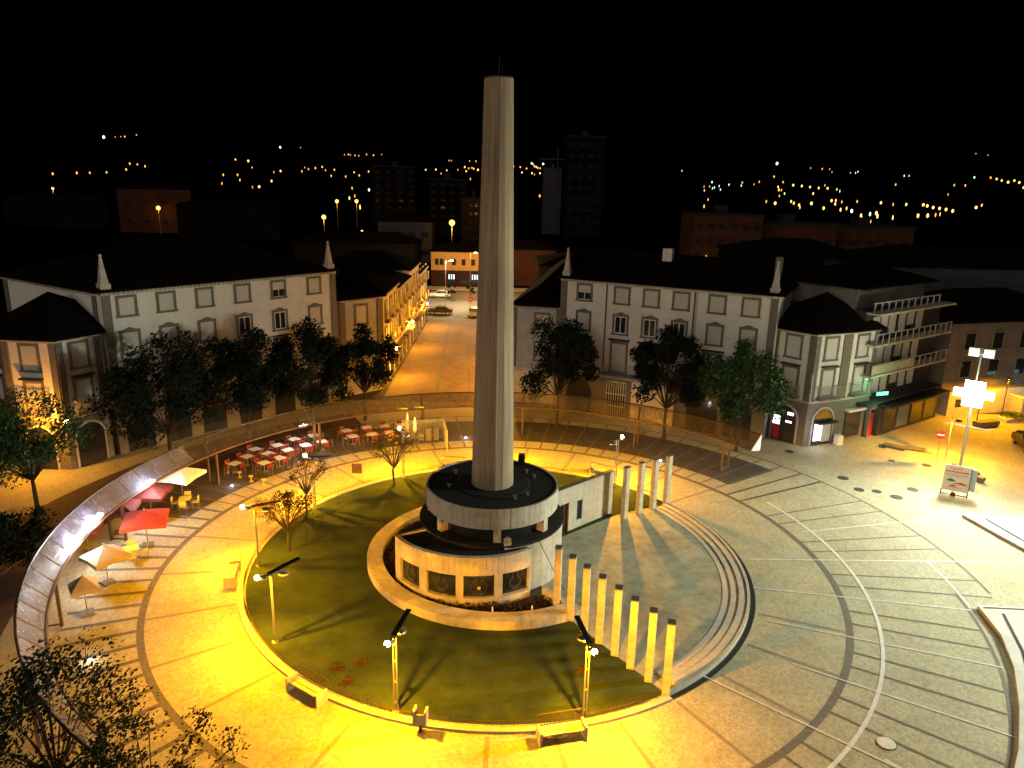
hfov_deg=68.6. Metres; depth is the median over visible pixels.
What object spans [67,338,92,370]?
window
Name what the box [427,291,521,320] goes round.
cross road
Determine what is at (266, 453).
terrace table
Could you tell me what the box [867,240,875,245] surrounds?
window
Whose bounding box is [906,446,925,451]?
stone bench
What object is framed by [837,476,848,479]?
manhole cover
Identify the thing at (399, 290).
window
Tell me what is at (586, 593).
stone pillar
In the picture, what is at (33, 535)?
plane tree
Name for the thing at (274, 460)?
terrace chair
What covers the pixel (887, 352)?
window
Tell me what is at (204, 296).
window
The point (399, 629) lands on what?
square lamp
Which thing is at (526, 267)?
town house
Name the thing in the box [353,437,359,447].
terrace chair
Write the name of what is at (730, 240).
window
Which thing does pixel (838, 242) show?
window
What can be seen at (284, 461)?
terrace chair
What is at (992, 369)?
window
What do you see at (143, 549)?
terrace chair
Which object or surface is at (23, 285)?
corner building
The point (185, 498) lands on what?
terrace table
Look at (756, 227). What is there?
window
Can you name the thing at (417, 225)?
town house
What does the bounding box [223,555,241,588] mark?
park bench
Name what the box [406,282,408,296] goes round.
window
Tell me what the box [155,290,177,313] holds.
window
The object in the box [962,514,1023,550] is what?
stone plinth
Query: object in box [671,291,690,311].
window
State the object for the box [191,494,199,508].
terrace chair
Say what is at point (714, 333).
window
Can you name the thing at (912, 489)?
manhole cover
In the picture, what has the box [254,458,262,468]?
terrace chair
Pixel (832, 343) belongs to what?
window
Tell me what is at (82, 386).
window
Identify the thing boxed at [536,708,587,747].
park bench
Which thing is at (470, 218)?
tower block
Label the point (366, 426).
terrace table
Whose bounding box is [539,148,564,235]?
tower crane
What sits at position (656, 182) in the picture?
hills
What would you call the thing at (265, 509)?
square lamp
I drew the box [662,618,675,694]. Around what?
stone pillar
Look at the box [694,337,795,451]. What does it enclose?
plane tree
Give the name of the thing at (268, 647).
edging
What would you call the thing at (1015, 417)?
hedge bed
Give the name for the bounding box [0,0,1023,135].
sky
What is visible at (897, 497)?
manhole cover
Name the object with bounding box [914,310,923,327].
window
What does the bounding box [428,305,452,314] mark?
parked car
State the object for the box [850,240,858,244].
window
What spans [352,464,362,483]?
info sign
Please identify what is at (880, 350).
window
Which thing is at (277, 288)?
window
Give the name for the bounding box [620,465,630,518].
stone pillar
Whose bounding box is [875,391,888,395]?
pharmacy sign
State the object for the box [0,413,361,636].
service road
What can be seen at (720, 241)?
window
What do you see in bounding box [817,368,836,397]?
window
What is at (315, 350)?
plane tree
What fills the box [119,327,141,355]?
window
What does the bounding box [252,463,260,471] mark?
terrace chair
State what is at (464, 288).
pavement
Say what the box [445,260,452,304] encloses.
street lamp
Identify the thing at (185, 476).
parasol
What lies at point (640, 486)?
stone pillar
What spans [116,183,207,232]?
town house
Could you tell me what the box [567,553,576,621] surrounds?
stone pillar
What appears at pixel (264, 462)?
terrace table
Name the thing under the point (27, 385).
window
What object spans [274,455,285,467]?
terrace table
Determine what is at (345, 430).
terrace table
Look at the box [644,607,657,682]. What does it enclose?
stone pillar
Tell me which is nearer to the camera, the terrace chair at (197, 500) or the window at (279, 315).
the terrace chair at (197, 500)
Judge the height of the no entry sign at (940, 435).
2.780 m
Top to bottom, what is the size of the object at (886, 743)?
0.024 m
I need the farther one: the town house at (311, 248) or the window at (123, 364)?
the town house at (311, 248)
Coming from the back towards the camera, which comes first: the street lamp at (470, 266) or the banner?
the street lamp at (470, 266)
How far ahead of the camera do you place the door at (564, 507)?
48.29 m
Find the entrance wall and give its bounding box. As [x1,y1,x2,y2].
[558,469,613,531]
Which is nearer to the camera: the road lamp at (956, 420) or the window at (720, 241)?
the road lamp at (956, 420)
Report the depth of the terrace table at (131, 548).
43.82 m
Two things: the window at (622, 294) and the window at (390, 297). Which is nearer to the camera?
the window at (622, 294)
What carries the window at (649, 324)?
in the corner building at (619, 308)
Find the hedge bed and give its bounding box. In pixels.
[996,411,1023,422]
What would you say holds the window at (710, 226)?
in the town house at (703, 233)
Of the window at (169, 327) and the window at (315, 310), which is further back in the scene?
the window at (315, 310)
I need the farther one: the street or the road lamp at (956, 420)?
the street
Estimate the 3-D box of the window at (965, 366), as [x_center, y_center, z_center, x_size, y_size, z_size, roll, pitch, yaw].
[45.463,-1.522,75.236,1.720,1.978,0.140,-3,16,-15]
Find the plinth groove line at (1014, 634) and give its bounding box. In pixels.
[984,607,1023,659]
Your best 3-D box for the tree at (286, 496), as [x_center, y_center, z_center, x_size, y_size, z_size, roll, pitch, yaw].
[-13.410,8.279,44.406,3.899,4.028,3.160,-5,17,-23]
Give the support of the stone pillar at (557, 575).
on the lawn at (332, 604)
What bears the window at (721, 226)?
in the town house at (703, 233)
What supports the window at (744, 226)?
in the town house at (703, 233)
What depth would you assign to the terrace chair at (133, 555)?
43.14 m
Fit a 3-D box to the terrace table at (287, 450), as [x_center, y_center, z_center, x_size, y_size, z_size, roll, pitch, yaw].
[-17.932,5.602,60.039,0.780,0.745,0.780,16,21,42]
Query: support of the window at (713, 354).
in the corner building at (619, 308)
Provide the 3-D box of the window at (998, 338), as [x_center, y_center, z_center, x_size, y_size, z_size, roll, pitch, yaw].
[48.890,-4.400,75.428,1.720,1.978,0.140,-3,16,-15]
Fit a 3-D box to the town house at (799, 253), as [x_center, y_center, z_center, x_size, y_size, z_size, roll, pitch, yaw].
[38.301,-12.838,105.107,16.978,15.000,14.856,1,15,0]
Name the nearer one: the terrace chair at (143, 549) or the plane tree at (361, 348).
the terrace chair at (143, 549)
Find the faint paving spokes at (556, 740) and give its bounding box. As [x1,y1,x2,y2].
[145,449,845,767]
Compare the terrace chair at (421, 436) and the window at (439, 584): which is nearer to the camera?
the window at (439, 584)
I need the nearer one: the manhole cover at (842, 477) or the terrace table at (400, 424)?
the manhole cover at (842, 477)
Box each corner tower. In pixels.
[0,291,116,469]
[766,292,887,445]
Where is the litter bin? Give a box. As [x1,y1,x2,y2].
[412,705,427,732]
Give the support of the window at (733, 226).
in the town house at (703, 233)
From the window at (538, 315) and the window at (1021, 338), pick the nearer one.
the window at (538, 315)
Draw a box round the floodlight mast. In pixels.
[943,347,995,465]
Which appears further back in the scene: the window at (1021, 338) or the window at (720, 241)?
the window at (720, 241)
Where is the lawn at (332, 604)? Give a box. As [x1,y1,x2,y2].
[246,472,661,724]
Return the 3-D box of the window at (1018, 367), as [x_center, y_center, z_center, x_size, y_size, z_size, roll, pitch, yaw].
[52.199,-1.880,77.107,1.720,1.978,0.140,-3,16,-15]
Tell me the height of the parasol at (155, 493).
2.400 m
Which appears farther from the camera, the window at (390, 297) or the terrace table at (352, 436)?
the window at (390, 297)
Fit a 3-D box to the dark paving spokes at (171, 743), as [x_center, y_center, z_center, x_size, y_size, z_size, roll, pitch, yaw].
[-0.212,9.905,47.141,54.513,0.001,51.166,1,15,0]
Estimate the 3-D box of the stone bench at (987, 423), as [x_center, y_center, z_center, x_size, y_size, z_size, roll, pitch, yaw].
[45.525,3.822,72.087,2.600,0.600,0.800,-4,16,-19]
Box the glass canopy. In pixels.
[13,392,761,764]
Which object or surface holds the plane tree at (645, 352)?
on the plaza paving
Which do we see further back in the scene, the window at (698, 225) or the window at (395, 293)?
the window at (698, 225)
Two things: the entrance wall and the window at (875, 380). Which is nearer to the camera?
the entrance wall
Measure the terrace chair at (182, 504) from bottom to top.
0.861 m
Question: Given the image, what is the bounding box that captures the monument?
[395,56,563,606]
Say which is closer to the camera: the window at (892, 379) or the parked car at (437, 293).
the window at (892, 379)
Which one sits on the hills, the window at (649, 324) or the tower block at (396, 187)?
the tower block at (396, 187)
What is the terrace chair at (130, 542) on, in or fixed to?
on the plaza paving
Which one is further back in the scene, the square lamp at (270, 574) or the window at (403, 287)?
the window at (403, 287)
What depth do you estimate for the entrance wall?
49.25 m
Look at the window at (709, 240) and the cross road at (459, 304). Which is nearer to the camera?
the cross road at (459, 304)
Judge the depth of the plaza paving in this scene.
38.92 m
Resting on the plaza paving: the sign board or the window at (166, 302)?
the sign board
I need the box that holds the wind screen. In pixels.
[443,416,447,451]
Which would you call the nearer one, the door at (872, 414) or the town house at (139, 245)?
the door at (872, 414)
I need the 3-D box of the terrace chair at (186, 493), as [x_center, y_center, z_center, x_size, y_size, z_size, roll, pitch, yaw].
[-22.215,7.819,51.358,0.426,0.861,0.446,-2,16,-11]
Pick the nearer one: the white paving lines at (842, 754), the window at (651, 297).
the white paving lines at (842, 754)
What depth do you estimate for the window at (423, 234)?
196.61 m
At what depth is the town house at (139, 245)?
131.10 m
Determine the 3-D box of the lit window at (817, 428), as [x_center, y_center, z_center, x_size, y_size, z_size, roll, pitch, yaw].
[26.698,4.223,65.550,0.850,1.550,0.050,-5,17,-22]
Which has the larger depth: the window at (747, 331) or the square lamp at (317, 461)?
the window at (747, 331)
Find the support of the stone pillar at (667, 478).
on the round stage
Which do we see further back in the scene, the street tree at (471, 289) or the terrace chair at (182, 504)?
the street tree at (471, 289)
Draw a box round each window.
[0,376,6,403]
[16,343,42,372]
[22,380,47,413]
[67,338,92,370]
[72,375,96,411]
[115,294,139,317]
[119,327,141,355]
[122,359,145,389]
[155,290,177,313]
[159,322,180,349]
[162,355,178,387]
[195,286,215,308]
[197,317,218,343]
[200,349,217,381]
[233,283,252,303]
[236,312,252,337]
[270,279,287,299]
[272,307,288,331]
[306,276,322,294]
[308,303,323,324]
[354,303,368,325]
[384,299,387,322]
[389,295,391,315]
[390,319,392,339]
[394,291,396,309]
[394,314,396,333]
[398,288,401,305]
[400,559,418,589]
[402,284,404,300]
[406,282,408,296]
[421,232,428,236]
[421,250,428,254]
[426,570,455,598]
[463,575,494,599]
[502,568,528,596]
[532,341,549,361]
[533,312,550,333]
[575,282,592,301]
[575,308,591,331]
[576,500,580,518]
[609,341,627,373]
[611,312,628,335]
[612,286,630,305]
[639,315,658,339]
[641,288,660,308]
[666,348,686,378]
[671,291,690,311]
[671,318,687,337]
[695,238,701,242]
[696,223,702,228]
[702,352,722,377]
[704,322,723,346]
[706,238,712,243]
[706,294,727,314]
[707,224,713,228]
[718,239,724,243]
[719,224,725,228]
[729,239,735,243]
[731,224,737,228]
[734,356,755,390]
[737,325,757,350]
[740,297,761,318]
[742,224,748,229]
[753,225,760,229]
[781,364,799,395]
[783,332,803,359]
[813,424,821,440]
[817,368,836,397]
[822,336,840,361]
[823,239,831,244]
[835,240,841,244]
[849,364,866,393]
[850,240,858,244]
[854,333,870,358]
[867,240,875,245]
[871,377,878,392]
[873,317,880,322]
[875,347,883,364]
[878,375,886,390]
[880,316,888,333]
[882,345,891,363]
[883,241,891,245]
[887,314,896,332]
[888,373,896,387]
[892,343,901,360]
[896,371,904,385]
[897,313,906,330]
[901,341,909,358]
[905,369,913,383]
[906,311,914,329]
[909,340,918,357]
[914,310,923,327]
[955,399,961,406]
[956,359,973,378]
[962,331,978,351]
[984,357,1000,376]
[990,330,1006,349]
[1011,356,1023,375]
[1017,329,1023,348]
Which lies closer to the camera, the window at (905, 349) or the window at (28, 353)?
the window at (28, 353)
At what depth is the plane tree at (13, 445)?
48.21 m
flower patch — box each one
[328,662,345,672]
[338,676,355,687]
[353,657,369,667]
[575,664,592,674]
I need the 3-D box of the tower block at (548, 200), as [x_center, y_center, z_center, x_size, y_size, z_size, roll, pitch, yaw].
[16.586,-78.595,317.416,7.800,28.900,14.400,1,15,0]
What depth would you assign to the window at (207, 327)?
63.72 m
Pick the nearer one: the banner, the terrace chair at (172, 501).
the terrace chair at (172, 501)
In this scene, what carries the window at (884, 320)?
in the apartment block at (900, 307)
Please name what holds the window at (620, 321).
in the corner building at (619, 308)
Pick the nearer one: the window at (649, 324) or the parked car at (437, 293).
the window at (649, 324)
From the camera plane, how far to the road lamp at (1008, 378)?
73.87 m
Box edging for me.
[243,463,658,725]
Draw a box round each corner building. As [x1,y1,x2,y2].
[0,253,121,322]
[62,241,340,454]
[556,247,798,442]
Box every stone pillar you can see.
[553,544,562,605]
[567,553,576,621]
[580,563,591,631]
[595,573,606,644]
[611,584,622,656]
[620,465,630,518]
[626,595,639,669]
[635,461,645,513]
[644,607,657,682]
[649,458,659,509]
[662,454,672,503]
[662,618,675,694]
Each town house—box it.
[2,194,119,227]
[92,237,261,257]
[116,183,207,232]
[174,199,290,239]
[289,230,423,263]
[377,213,436,262]
[428,242,478,285]
[514,239,558,285]
[536,250,649,278]
[679,205,764,256]
[715,238,846,272]
[761,214,838,245]
[820,244,1023,293]
[833,217,916,249]
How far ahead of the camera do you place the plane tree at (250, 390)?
59.29 m
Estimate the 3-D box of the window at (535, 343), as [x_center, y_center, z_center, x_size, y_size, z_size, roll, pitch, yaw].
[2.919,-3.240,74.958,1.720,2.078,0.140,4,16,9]
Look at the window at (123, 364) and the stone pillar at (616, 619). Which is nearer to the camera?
the stone pillar at (616, 619)
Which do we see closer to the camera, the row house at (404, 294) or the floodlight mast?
the floodlight mast
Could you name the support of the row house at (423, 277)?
on the ground at (377, 393)
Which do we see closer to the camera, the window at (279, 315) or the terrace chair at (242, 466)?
the terrace chair at (242, 466)
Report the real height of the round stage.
0.220 m
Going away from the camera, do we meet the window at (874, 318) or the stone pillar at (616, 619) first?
the stone pillar at (616, 619)
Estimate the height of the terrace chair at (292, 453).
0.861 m
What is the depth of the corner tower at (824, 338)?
65.26 m
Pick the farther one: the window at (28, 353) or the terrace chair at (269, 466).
the terrace chair at (269, 466)
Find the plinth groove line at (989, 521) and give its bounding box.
[935,516,1023,540]
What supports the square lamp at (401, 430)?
on the lawn at (332, 604)
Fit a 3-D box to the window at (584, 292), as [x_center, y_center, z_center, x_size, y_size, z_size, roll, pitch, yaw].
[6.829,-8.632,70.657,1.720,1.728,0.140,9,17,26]
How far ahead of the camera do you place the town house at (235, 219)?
255.31 m
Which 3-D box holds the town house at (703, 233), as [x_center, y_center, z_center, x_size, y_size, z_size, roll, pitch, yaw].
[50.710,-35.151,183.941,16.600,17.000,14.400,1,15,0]
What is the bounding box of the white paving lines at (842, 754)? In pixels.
[703,502,1023,767]
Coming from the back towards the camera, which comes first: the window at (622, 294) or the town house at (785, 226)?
the town house at (785, 226)
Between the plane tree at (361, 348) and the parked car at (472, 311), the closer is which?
the plane tree at (361, 348)
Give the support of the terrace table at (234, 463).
on the granite paving ring at (587, 438)
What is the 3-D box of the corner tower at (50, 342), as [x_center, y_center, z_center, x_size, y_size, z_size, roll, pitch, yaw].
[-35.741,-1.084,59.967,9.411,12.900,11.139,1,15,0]
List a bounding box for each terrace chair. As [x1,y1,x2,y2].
[126,539,135,550]
[128,551,136,566]
[140,543,148,558]
[170,496,178,509]
[179,501,187,511]
[184,491,191,504]
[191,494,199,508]
[224,459,233,470]
[224,465,232,476]
[237,463,245,473]
[248,456,256,467]
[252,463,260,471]
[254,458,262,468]
[257,454,265,465]
[265,463,272,469]
[269,457,276,468]
[280,458,287,469]
[289,451,294,461]
[305,446,311,451]
[322,442,329,451]
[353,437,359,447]
[419,434,423,444]
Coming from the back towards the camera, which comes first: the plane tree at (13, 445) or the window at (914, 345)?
the window at (914, 345)
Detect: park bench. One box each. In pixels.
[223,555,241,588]
[285,663,327,708]
[441,455,467,466]
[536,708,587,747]
[589,462,615,476]
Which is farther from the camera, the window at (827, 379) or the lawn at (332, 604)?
the window at (827, 379)
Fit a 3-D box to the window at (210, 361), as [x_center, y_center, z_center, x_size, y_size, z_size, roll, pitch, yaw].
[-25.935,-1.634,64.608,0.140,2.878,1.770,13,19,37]
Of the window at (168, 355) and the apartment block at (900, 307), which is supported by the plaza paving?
the apartment block at (900, 307)
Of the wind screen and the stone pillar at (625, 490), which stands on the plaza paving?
the wind screen
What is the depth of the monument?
40.43 m
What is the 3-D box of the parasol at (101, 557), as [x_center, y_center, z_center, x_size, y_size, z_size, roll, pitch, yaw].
[-22.229,9.831,41.079,1.900,2.400,1.900,12,18,34]
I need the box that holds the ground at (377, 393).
[341,330,1009,414]
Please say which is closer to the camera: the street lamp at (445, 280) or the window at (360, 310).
the window at (360, 310)
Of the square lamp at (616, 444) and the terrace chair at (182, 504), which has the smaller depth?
the terrace chair at (182, 504)
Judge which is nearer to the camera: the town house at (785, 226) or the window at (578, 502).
the window at (578, 502)
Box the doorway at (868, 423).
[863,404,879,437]
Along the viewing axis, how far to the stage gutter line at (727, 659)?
37.31 m
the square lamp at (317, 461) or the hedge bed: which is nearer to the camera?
the square lamp at (317, 461)
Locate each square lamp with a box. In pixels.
[239,500,280,566]
[254,557,299,643]
[303,453,330,508]
[384,608,411,712]
[398,426,411,477]
[574,615,597,717]
[607,435,623,486]
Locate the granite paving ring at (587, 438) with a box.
[137,421,772,518]
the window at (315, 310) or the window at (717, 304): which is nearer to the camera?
the window at (717, 304)
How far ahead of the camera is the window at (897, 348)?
69.54 m
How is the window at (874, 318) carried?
in the apartment block at (900, 307)
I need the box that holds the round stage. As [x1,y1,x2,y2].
[542,502,749,695]
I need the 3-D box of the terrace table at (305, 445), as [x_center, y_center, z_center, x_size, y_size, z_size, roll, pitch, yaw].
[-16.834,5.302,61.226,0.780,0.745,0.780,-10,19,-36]
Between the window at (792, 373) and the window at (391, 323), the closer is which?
the window at (792, 373)
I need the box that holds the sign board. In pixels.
[940,464,977,497]
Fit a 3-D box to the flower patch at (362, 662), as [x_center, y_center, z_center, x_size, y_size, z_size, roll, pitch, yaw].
[-7.022,12.949,34.923,0.778,0.120,0.784,-4,16,-19]
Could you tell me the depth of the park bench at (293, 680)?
32.65 m
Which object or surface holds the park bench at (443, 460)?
on the plaza paving
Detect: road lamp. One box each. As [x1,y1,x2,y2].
[944,417,962,459]
[1001,377,1011,413]
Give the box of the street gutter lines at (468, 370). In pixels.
[411,324,473,393]
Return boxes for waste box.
[833,434,843,445]
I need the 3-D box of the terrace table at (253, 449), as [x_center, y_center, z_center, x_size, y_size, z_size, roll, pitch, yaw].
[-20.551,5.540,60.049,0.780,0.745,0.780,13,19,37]
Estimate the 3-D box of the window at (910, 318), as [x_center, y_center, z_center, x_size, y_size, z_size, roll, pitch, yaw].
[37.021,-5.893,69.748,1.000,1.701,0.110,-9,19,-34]
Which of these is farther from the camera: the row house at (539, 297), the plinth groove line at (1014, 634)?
the row house at (539, 297)
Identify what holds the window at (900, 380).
in the apartment block at (900, 307)
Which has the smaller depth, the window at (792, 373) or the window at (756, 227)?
the window at (792, 373)
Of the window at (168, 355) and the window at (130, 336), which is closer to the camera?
the window at (130, 336)
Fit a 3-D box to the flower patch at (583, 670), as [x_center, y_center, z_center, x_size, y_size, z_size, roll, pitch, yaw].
[3.294,13.220,34.788,0.778,0.120,0.784,-4,16,-19]
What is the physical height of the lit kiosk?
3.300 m
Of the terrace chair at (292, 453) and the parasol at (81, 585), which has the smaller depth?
the parasol at (81, 585)
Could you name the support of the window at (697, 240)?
in the town house at (703, 233)
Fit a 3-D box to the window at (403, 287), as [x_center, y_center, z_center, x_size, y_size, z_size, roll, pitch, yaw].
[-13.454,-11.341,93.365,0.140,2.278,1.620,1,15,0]
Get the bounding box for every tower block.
[371,161,420,225]
[428,174,469,235]
[461,191,480,243]
[541,162,562,233]
[561,131,606,238]
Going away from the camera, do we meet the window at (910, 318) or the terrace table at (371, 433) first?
the terrace table at (371, 433)
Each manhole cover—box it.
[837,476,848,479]
[854,487,863,491]
[890,495,902,499]
[907,487,918,491]
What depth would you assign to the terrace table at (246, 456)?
58.40 m
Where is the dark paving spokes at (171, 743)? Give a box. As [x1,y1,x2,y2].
[53,417,1007,767]
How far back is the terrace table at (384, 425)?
66.25 m
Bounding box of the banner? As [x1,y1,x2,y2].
[808,373,813,401]
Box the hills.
[0,113,1023,329]
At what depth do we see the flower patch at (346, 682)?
33.60 m
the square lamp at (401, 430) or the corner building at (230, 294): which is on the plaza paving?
the corner building at (230, 294)
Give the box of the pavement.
[427,286,527,291]
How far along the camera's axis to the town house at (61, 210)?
294.06 m
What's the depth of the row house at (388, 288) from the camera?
82.48 m
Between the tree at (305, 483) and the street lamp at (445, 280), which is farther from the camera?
the street lamp at (445, 280)
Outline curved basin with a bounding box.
[367,507,580,630]
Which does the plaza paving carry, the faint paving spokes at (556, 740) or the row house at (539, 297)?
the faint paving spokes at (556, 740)
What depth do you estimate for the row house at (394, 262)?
100.47 m
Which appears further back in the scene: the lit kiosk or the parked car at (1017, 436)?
the lit kiosk
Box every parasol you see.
[66,518,103,555]
[68,573,99,618]
[78,543,131,586]
[92,497,140,534]
[119,508,169,547]
[125,484,173,507]
[154,465,206,501]
[404,412,411,441]
[412,416,418,443]
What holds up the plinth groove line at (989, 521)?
on the plaza paving
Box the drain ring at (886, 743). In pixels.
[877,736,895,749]
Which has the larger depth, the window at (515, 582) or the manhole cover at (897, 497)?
the manhole cover at (897, 497)
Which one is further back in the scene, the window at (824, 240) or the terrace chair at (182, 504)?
the window at (824, 240)
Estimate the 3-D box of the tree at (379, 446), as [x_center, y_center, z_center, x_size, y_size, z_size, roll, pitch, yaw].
[-8.736,5.440,54.806,3.965,4.234,3.910,1,15,0]
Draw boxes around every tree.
[0,387,95,508]
[0,505,59,571]
[0,625,145,767]
[74,677,249,767]
[84,330,231,468]
[193,324,297,444]
[250,489,316,550]
[265,316,353,430]
[283,453,330,513]
[327,323,401,419]
[363,429,418,484]
[447,281,455,301]
[466,282,475,296]
[519,316,600,425]
[629,323,712,438]
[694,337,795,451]
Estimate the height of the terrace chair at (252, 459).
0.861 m
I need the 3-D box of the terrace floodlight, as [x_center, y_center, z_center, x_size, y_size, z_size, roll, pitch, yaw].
[-23.108,8.059,40.190,0.180,0.250,0.700,-1,16,-10]
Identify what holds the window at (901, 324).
in the apartment block at (900, 307)
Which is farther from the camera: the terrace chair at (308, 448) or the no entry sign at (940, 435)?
the no entry sign at (940, 435)
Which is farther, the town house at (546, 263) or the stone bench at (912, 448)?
the town house at (546, 263)
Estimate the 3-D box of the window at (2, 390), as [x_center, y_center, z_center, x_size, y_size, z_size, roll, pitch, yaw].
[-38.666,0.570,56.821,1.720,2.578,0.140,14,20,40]
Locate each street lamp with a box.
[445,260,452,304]
[470,252,476,285]
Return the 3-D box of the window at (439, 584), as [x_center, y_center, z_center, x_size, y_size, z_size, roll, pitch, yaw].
[-3.749,10.578,39.777,1.702,1.345,0.338,6,16,17]
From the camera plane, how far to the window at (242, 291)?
65.67 m
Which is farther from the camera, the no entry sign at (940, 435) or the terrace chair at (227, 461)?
the no entry sign at (940, 435)
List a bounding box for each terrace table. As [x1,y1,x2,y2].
[124,544,138,560]
[177,495,191,508]
[228,461,241,472]
[239,454,252,465]
[248,447,260,451]
[257,460,270,472]
[260,451,273,460]
[271,443,282,449]
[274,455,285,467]
[281,447,293,458]
[288,437,299,447]
[299,443,311,453]
[316,439,327,450]
[341,428,351,438]
[346,434,358,444]
[361,425,370,435]
[367,432,377,442]
[379,424,388,433]
[396,423,405,432]
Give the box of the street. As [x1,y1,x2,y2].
[382,320,515,402]
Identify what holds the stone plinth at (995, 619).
on the plaza paving
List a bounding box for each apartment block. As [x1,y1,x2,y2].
[782,261,956,435]
[924,287,1023,415]
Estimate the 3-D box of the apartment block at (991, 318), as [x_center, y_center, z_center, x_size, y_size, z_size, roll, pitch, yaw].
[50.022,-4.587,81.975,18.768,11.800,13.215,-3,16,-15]
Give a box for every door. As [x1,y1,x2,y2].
[560,503,567,531]
[867,412,873,435]
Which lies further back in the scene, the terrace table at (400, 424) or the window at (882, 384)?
the window at (882, 384)
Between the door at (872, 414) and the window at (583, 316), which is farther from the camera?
the window at (583, 316)
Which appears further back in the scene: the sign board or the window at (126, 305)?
the window at (126, 305)
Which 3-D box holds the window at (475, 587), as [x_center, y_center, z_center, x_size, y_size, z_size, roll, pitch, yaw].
[-1.741,10.680,39.571,1.684,1.345,0.338,0,15,-6]
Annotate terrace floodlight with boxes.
[76,532,84,539]
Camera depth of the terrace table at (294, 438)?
62.47 m
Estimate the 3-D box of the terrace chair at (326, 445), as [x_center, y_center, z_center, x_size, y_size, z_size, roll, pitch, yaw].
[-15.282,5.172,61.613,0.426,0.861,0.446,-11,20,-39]
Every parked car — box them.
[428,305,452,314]
[429,290,450,297]
[467,307,476,317]
[1011,430,1023,452]
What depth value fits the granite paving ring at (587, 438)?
62.74 m
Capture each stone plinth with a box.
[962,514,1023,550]
[977,605,1023,767]
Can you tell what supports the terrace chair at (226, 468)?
on the granite paving ring at (587, 438)
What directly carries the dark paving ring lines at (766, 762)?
on the plaza paving
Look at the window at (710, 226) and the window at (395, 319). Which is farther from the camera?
the window at (710, 226)
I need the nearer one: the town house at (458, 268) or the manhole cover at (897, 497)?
the manhole cover at (897, 497)
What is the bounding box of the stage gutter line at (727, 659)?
[670,523,755,699]
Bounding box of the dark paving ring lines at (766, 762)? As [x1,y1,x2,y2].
[0,416,1012,767]
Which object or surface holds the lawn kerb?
on the lawn at (332, 604)
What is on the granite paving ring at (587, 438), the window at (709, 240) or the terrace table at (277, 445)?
the terrace table at (277, 445)
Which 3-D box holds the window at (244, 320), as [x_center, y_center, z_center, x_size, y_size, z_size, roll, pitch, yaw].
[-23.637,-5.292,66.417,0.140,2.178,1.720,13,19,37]
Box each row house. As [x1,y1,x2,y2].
[321,250,422,346]
[334,264,413,363]
[335,269,402,385]
[336,277,386,395]
[418,263,430,331]
[513,253,592,404]
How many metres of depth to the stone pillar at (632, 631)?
34.43 m
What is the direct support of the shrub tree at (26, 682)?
on the plaza paving
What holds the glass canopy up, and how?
on the plaza paving
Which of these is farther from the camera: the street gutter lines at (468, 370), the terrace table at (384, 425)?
the street gutter lines at (468, 370)
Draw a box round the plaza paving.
[0,400,1023,767]
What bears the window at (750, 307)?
in the corner building at (619, 308)
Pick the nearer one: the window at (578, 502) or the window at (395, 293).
the window at (578, 502)
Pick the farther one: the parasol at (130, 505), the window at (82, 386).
the window at (82, 386)
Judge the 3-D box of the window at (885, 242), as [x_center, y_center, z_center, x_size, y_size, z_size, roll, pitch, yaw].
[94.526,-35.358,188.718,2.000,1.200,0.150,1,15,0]
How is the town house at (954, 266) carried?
on the ground at (377, 393)
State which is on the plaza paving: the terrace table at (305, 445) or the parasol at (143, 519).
the parasol at (143, 519)
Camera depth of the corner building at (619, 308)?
68.58 m
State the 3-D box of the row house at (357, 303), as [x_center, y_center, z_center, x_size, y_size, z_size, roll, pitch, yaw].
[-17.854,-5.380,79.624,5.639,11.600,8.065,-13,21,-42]
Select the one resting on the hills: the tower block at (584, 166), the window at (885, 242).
the tower block at (584, 166)
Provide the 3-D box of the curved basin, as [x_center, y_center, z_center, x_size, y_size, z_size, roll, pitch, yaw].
[-3.978,10.634,42.843,7.656,0.720,15.538,-10,19,-35]
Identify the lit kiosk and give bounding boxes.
[1007,392,1023,414]
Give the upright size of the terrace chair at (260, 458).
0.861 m
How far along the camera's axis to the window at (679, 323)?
67.19 m
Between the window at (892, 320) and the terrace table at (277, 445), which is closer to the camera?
the terrace table at (277, 445)
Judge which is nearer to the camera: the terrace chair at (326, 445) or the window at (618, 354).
the terrace chair at (326, 445)
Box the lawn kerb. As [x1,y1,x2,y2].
[238,469,671,734]
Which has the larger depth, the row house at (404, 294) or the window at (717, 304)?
the row house at (404, 294)
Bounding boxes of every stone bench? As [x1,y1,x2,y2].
[882,442,906,450]
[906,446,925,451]
[972,418,999,427]
[976,475,985,482]
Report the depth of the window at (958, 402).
75.10 m
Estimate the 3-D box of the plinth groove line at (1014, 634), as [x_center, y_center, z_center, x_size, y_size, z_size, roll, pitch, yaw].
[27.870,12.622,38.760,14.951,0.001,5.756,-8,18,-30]
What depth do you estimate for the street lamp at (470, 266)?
145.36 m
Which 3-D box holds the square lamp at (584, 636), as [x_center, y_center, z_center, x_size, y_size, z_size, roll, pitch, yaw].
[3.007,12.114,31.431,0.500,4.090,2.250,-3,16,-15]
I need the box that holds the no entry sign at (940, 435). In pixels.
[936,431,945,461]
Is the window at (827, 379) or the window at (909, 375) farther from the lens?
the window at (909, 375)
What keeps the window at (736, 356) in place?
in the corner building at (619, 308)
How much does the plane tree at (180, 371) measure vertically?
10.689 m
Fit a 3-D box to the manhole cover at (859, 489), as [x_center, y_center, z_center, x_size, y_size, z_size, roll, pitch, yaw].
[26.127,7.942,56.498,0.760,0.022,0.760,1,15,0]

